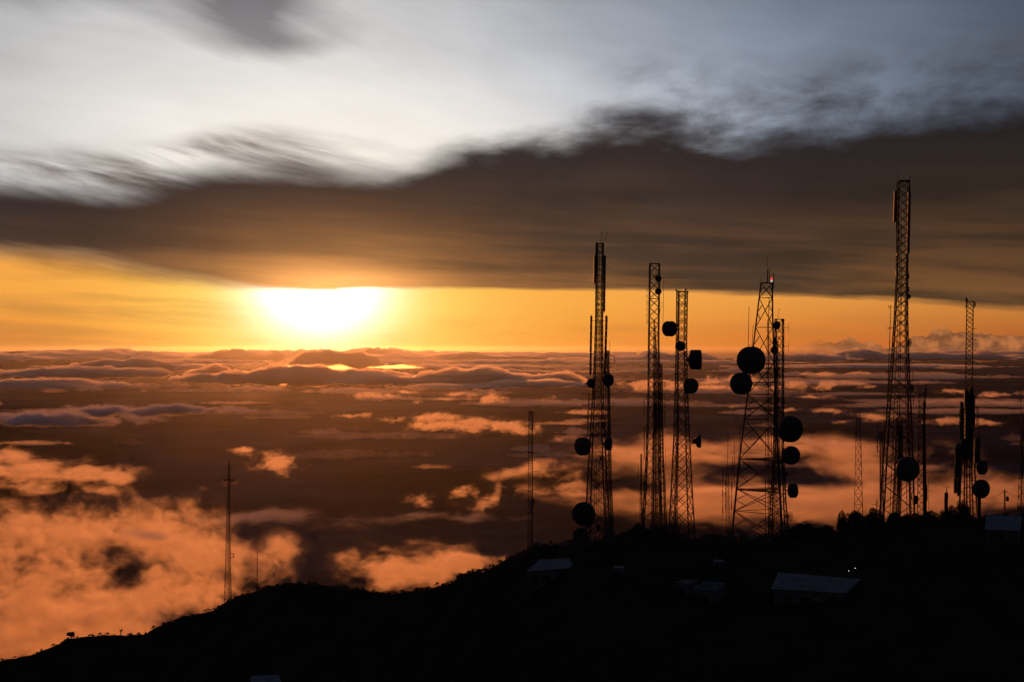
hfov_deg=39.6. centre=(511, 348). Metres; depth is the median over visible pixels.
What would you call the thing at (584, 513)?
lattice tower
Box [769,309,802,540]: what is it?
lattice tower
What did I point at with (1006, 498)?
utility pole
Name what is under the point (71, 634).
sapling tree
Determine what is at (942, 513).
broadleaf tree
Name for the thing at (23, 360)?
clouds
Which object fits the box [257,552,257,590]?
thin mast
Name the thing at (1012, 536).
window
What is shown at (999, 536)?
window
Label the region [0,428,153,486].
clouds
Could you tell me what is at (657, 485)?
lattice tower
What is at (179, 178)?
sky
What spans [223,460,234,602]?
lattice tower
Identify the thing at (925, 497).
lattice tower
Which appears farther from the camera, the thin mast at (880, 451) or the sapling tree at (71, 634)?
the sapling tree at (71, 634)
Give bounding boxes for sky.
[0,0,1023,357]
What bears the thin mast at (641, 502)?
on the hill terrain at (638, 638)
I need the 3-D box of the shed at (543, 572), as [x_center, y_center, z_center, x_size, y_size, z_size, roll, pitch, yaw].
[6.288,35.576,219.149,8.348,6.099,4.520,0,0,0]
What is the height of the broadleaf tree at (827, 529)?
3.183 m
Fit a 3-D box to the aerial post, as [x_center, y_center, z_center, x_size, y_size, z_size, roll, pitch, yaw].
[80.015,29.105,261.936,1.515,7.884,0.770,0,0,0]
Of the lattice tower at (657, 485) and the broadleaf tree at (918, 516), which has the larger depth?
the lattice tower at (657, 485)
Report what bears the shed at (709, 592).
on the hill terrain at (638, 638)
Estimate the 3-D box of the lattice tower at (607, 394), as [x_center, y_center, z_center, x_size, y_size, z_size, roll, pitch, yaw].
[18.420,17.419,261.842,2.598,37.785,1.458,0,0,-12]
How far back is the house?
215.91 m
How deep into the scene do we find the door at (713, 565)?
204.54 m
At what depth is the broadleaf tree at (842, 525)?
222.67 m
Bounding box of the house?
[985,515,1021,543]
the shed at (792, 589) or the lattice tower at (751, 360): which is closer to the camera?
the shed at (792, 589)
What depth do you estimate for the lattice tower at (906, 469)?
235.62 m
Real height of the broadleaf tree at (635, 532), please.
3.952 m
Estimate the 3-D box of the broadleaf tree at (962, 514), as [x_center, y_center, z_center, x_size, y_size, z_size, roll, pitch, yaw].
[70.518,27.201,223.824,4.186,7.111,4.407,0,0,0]
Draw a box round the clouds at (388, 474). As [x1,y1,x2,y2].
[0,358,1023,660]
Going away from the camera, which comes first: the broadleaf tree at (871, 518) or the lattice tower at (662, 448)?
the broadleaf tree at (871, 518)
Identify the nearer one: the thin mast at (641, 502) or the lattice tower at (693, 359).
the lattice tower at (693, 359)
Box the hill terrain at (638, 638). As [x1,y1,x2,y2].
[0,516,1023,681]
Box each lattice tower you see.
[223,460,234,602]
[527,410,538,549]
[572,231,613,543]
[605,350,616,540]
[642,263,665,530]
[660,364,667,531]
[662,288,701,541]
[730,268,782,540]
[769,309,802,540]
[854,414,862,513]
[879,171,919,521]
[892,418,902,517]
[911,380,928,514]
[954,298,989,517]
[1017,393,1023,514]
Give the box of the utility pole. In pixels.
[1002,489,1008,512]
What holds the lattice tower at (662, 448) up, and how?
on the hill terrain at (638, 638)
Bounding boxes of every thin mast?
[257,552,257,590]
[640,454,643,523]
[721,436,736,535]
[877,420,883,511]
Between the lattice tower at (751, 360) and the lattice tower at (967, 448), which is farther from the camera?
the lattice tower at (967, 448)
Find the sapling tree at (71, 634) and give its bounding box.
[66,632,74,638]
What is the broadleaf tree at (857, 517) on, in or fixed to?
on the hill terrain at (638, 638)
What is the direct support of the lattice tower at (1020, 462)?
on the hill terrain at (638, 638)
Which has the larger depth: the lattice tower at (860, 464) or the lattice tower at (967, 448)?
the lattice tower at (860, 464)
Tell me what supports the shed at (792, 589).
on the hill terrain at (638, 638)
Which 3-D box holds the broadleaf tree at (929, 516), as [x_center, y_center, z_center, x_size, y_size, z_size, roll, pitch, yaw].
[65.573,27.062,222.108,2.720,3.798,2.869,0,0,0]
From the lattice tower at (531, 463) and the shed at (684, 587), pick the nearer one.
the shed at (684, 587)
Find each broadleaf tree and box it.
[625,523,643,539]
[792,523,813,539]
[820,524,836,535]
[836,511,852,534]
[850,510,864,531]
[862,507,882,528]
[883,512,901,525]
[896,513,914,526]
[911,512,924,524]
[924,510,940,525]
[939,510,953,522]
[945,500,973,522]
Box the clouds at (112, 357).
[51,349,195,364]
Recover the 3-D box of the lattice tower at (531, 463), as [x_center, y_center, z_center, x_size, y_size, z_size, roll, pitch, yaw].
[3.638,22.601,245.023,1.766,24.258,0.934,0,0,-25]
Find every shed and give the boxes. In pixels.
[251,675,280,681]
[526,558,571,596]
[612,566,623,582]
[673,579,697,596]
[692,581,725,602]
[712,559,723,573]
[771,572,860,604]
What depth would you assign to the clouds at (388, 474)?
18645.07 m
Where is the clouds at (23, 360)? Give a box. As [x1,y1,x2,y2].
[0,351,154,368]
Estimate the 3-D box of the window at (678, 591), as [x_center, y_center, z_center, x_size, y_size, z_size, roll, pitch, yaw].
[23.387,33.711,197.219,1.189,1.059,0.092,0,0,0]
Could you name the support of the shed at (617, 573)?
on the hill terrain at (638, 638)
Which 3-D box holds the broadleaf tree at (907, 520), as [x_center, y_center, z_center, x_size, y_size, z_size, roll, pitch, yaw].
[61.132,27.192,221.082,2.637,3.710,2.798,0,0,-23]
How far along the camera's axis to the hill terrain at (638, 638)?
207.21 m
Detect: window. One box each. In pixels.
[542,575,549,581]
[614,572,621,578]
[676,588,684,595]
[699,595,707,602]
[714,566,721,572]
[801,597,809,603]
[997,534,1004,539]
[1010,534,1017,539]
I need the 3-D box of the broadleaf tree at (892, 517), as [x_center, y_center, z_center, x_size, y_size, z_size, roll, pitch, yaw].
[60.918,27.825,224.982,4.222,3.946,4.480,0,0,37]
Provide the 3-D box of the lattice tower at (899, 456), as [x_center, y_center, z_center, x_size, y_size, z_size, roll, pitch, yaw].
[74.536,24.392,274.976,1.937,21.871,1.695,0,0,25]
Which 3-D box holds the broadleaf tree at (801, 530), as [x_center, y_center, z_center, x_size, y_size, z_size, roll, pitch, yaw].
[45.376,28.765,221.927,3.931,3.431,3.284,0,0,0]
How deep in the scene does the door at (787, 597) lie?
193.99 m
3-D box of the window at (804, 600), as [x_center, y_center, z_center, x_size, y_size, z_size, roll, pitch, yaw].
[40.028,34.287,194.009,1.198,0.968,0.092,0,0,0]
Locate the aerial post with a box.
[942,486,947,513]

